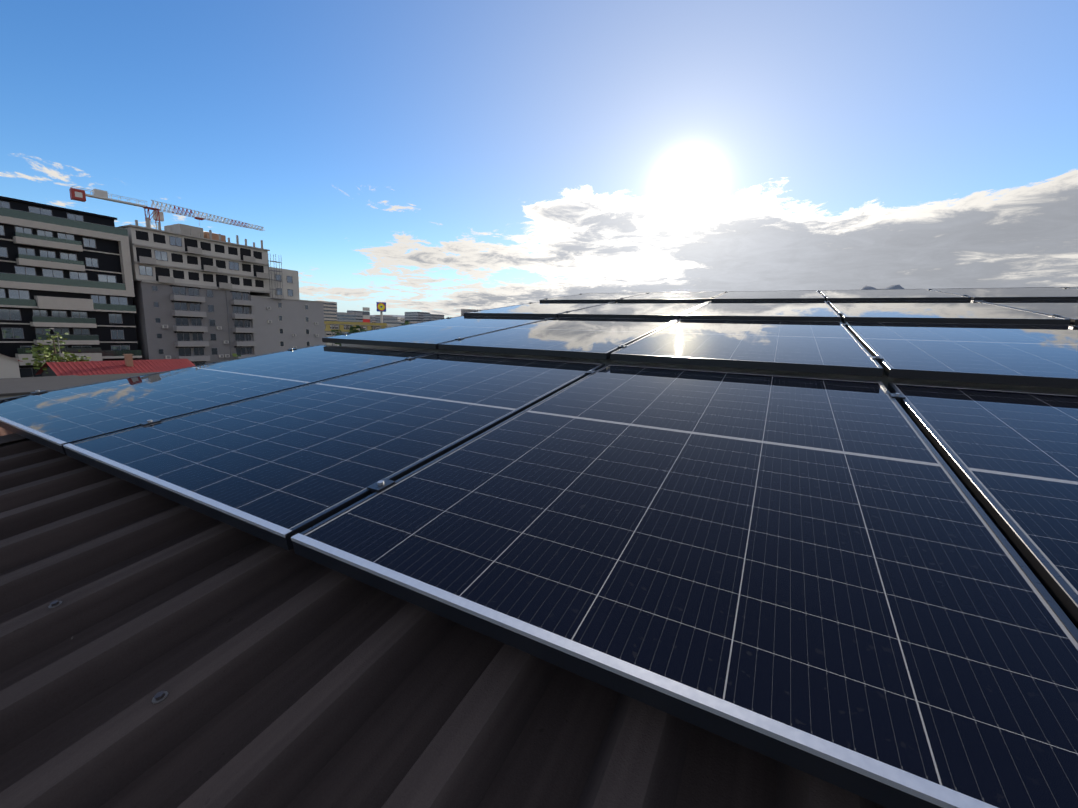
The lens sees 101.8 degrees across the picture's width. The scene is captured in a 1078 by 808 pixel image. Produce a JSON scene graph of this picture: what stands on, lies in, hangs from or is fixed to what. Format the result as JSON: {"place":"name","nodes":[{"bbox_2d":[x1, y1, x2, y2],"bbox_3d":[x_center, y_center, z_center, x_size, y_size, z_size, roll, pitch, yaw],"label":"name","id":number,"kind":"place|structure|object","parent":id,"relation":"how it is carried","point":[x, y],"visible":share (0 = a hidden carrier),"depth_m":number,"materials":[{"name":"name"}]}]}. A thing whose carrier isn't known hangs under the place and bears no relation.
{"place":"outdoors","nodes":[
{"label":"outdoors","id":0,"kind":"place"},
{"bbox_2d":[0,427,13,435],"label":"clay roof tiles","id":1,"kind":"object","parent":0,"point":[3,431],"depth_m":10.06,"materials":[{"name":"brick"}]},
{"bbox_2d":[0,354,22,377],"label":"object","id":2,"kind":"structure","parent":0,"point":[9,367],"depth_m":45.63,"materials":[{"name":"grey"}]},
{"bbox_2d":[250,295,324,355],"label":"grey apartment block","id":3,"kind":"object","parent":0,"point":[290,317],"visible":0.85,"depth_m":101.00,"materials":[{"name":"grey concrete"}]},
{"bbox_2d":[370,315,445,318],"bbox_3d":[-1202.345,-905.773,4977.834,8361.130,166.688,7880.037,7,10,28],"label":"hills","id":4,"kind":"structure","parent":0,"point":[402,316],"depth_m":4461.70,"materials":[{"name":"green plant"}]},
{"bbox_2d":[0,0,1077,317],"label":"sky","id":5,"kind":"structure","parent":0,"point":[442,157],"materials":[{"name":"blue"}]},
{"bbox_2d":[858,285,903,289],"bbox_3d":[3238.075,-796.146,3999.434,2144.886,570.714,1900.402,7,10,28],"label":"mountain","id":6,"kind":"structure","parent":0,"point":[888,287],"depth_m":3896.01,"materials":[{"name":"grey"}]},
{"label":"ground","id":7,"kind":"structure","parent":0,"visible":0},
{"bbox_2d":[49,328,61,360],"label":"street lamp","id":8,"kind":"object","parent":7,"relation":"on","point":[58,342],"visible":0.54,"depth_m":61.86,"materials":[{"name":"grey metal"}]},
{"bbox_2d":[22,329,90,372],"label":"tree","id":9,"kind":"object","parent":7,"relation":"on","point":[48,356],"visible":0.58,"depth_m":61.44,"materials":[{"name":"green plant"}]},
{"bbox_2d":[0,196,141,377],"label":"apartment building","id":10,"kind":"structure","parent":7,"relation":"on","point":[63,271],"depth_m":69.81,"materials":[{"name":"grey glass"}]},
{"bbox_2d":[0,372,157,398],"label":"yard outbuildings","id":11,"kind":"structure","parent":7,"relation":"on","point":[13,387],"depth_m":39.29,"materials":[{"name":"concrete"}]},
{"bbox_2d":[35,354,194,376],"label":"red roof","id":12,"kind":"structure","parent":7,"relation":"on","point":[110,367],"depth_m":62.51,"materials":[{"name":"metal"}]},
{"bbox_2d":[51,359,190,375],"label":"red roof standing seams","id":13,"kind":"object","parent":12,"relation":"on","point":[122,367],"visible":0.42,"depth_m":63.77,"materials":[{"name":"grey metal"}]},
{"bbox_2d":[69,186,264,230],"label":"tower crane","id":14,"kind":"object","parent":7,"relation":"on","point":[76,194],"visible":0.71,"depth_m":109.44,"materials":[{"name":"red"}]},
{"bbox_2d":[118,217,299,365],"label":"grey apartment block","id":15,"kind":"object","parent":7,"relation":"on","point":[194,287],"visible":0.79,"depth_m":85.48,"materials":[{"name":"grey concrete"}]},
{"bbox_2d":[162,307,318,358],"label":"air conditioner units","id":16,"kind":"object","parent":15,"relation":"attached to","point":[227,342],"visible":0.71,"depth_m":90.77,"materials":[{"name":"grey paint"}]},
{"bbox_2d":[331,325,368,345],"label":"tree","id":17,"kind":"object","parent":7,"relation":"on","point":[352,329],"visible":0.04,"depth_m":140.37,"materials":[{"name":"green plant"}]},
{"bbox_2d":[324,321,393,345],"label":"building","id":18,"kind":"structure","parent":7,"relation":"on","point":[353,324],"depth_m":202.85,"materials":[{"name":"brown"}]},
{"bbox_2d":[363,307,369,326],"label":"retail totem sign","id":19,"kind":"object","parent":7,"relation":"on","point":[366,314],"visible":0.65,"depth_m":214.62,"materials":[{"name":"grey paint"}]},
{"bbox_2d":[376,302,385,322],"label":"sign","id":20,"kind":"object","parent":7,"relation":"on","point":[381,307],"visible":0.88,"depth_m":228.68,"materials":[{"name":"blue"}]},
{"bbox_2d":[320,301,479,336],"bbox_3d":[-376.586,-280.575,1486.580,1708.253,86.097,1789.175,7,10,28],"label":"distant town","id":21,"kind":"object","parent":7,"relation":"on","point":[331,313],"visible":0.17,"depth_m":435.67,"materials":[{"name":"grey concrete"}]},
{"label":"building walls","id":22,"kind":"object","parent":7,"relation":"on","visible":0},
{"bbox_2d":[0,439,885,807],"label":"roof sheet","id":23,"kind":"object","parent":22,"relation":"on","point":[286,679],"depth_m":0.63,"materials":[{"name":"black metal"}]},
{"bbox_2d":[0,433,27,444],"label":"roof flashing","id":24,"kind":"object","parent":23,"relation":"on","point":[9,438],"depth_m":1.68,"materials":[{"name":"metal"}]},
{"bbox_2d":[48,600,168,703],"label":"roof screws","id":25,"kind":"object","parent":23,"relation":"attached to","point":[159,697],"visible":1,"depth_m":0.60,"materials":[{"name":"grey paint"}]},
{"bbox_2d":[30,348,905,493],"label":"clamps","id":26,"kind":"object","parent":23,"relation":"on","point":[380,485],"visible":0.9,"depth_m":1.52,"materials":[{"name":"metal"}]},
{"bbox_2d":[0,345,434,453],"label":"solar module","id":27,"kind":"object","parent":26,"relation":"on","point":[57,420],"visible":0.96,"depth_m":2.02,"materials":[{"name":"blue glass"}]},
{"bbox_2d":[63,352,604,550],"bbox_3d":[-0.566,-0.025,1.820,1.134,0.036,1.723,7,19,28],"label":"solar module","id":28,"kind":"object","parent":26,"relation":"on","point":[280,468],"visible":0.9,"depth_m":1.36,"materials":[{"name":"blue glass"}]},
{"bbox_2d":[291,364,1077,807],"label":"solar module","id":29,"kind":"object","parent":26,"relation":"on","point":[835,582],"visible":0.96,"depth_m":0.69,"materials":[{"name":"blue glass"}]},
{"bbox_2d":[887,382,1077,628],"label":"solar module","id":30,"kind":"object","parent":26,"relation":"on","point":[1010,458],"visible":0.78,"depth_m":1.03,"materials":[{"name":"blue glass"}]},
{"bbox_2d":[341,317,1077,394],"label":"mounting rails","id":31,"kind":"object","parent":23,"relation":"on","point":[884,379],"visible":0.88,"depth_m":2.11,"materials":[{"name":"metal"}]},
{"bbox_2d":[322,316,555,348],"bbox_3d":[-0.747,-0.657,3.804,1.134,0.037,1.722,7,19,28],"label":"solar module","id":32,"kind":"object","parent":31,"relation":"on","point":[433,334],"visible":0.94,"depth_m":3.48,"materials":[{"name":"blue glass"}]},
{"bbox_2d":[438,317,677,359],"bbox_3d":[0.265,-0.535,3.265,1.134,0.037,1.722,7,19,28],"label":"solar module","id":33,"kind":"object","parent":31,"relation":"on","point":[589,338],"visible":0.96,"depth_m":2.90,"materials":[{"name":"blue glass"}]},
{"bbox_2d":[610,319,882,376],"bbox_3d":[1.278,-0.413,2.725,1.134,0.037,1.722,7,19,28],"label":"solar module","id":34,"kind":"object","parent":31,"relation":"on","point":[832,347],"visible":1,"depth_m":2.31,"materials":[{"name":"blue glass"}]},
{"bbox_2d":[844,321,1077,388],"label":"solar module","id":35,"kind":"object","parent":31,"relation":"on","point":[1042,355],"visible":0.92,"depth_m":2.00,"materials":[{"name":"blue glass"}]},
{"bbox_2d":[474,301,1075,325],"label":"clamps","id":36,"kind":"object","parent":23,"relation":"on","point":[842,321],"visible":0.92,"depth_m":3.87,"materials":[{"name":"metal"}]},
{"bbox_2d":[464,301,614,316],"bbox_3d":[0.085,-1.149,5.254,1.134,0.035,1.722,7,19,28],"label":"solar module","id":37,"kind":"object","parent":36,"relation":"on","point":[544,309],"visible":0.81,"depth_m":4.91,"materials":[{"name":"blue glass"}]},
{"bbox_2d":[558,301,708,318],"bbox_3d":[1.097,-1.027,4.714,1.134,0.035,1.722,7,19,28],"label":"solar module","id":38,"kind":"object","parent":36,"relation":"on","point":[651,309],"visible":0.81,"depth_m":4.37,"materials":[{"name":"blue glass"}]},
{"bbox_2d":[680,301,840,320],"bbox_3d":[2.110,-0.905,4.175,1.134,0.035,1.722,7,19,28],"label":"solar module","id":39,"kind":"object","parent":36,"relation":"on","point":[779,310],"visible":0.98,"depth_m":3.79,"materials":[{"name":"blue glass"}]},
{"bbox_2d":[829,300,1070,324],"bbox_3d":[3.123,-0.783,3.635,1.134,0.035,1.722,7,19,28],"label":"solar module","id":40,"kind":"object","parent":36,"relation":"on","point":[944,311],"visible":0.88,"depth_m":3.22,"materials":[{"name":"blue glass"}]},
{"bbox_2d":[974,300,1077,324],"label":"solar module","id":41,"kind":"object","parent":36,"relation":"on","point":[1067,309],"visible":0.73,"depth_m":3.39,"materials":[{"name":"blue glass"}]},
{"bbox_2d":[546,287,1068,301],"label":"clamps","id":42,"kind":"object","parent":23,"relation":"on","point":[826,296],"visible":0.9,"depth_m":4.82,"materials":[{"name":"metal"}]},
{"bbox_2d":[540,292,650,301],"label":"solar module","id":43,"kind":"object","parent":42,"relation":"on","point":[597,297],"visible":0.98,"depth_m":6.34,"materials":[{"name":"blue glass"}]},
{"bbox_2d":[617,291,724,301],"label":"solar module","id":44,"kind":"object","parent":42,"relation":"on","point":[679,296],"visible":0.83,"depth_m":5.85,"materials":[{"name":"blue glass"}]},
{"bbox_2d":[711,290,824,300],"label":"solar module","id":45,"kind":"object","parent":42,"relation":"on","point":[806,295],"visible":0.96,"depth_m":5.26,"materials":[{"name":"blue glass"}]},
{"bbox_2d":[819,289,970,300],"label":"solar module","id":46,"kind":"object","parent":42,"relation":"on","point":[878,294],"visible":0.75,"depth_m":4.71,"materials":[{"name":"blue glass"}]},
{"bbox_2d":[933,287,1077,300],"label":"solar module","id":47,"kind":"object","parent":42,"relation":"on","point":[1040,293],"visible":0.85,"depth_m":4.37,"materials":[{"name":"blue glass"}]}
]}

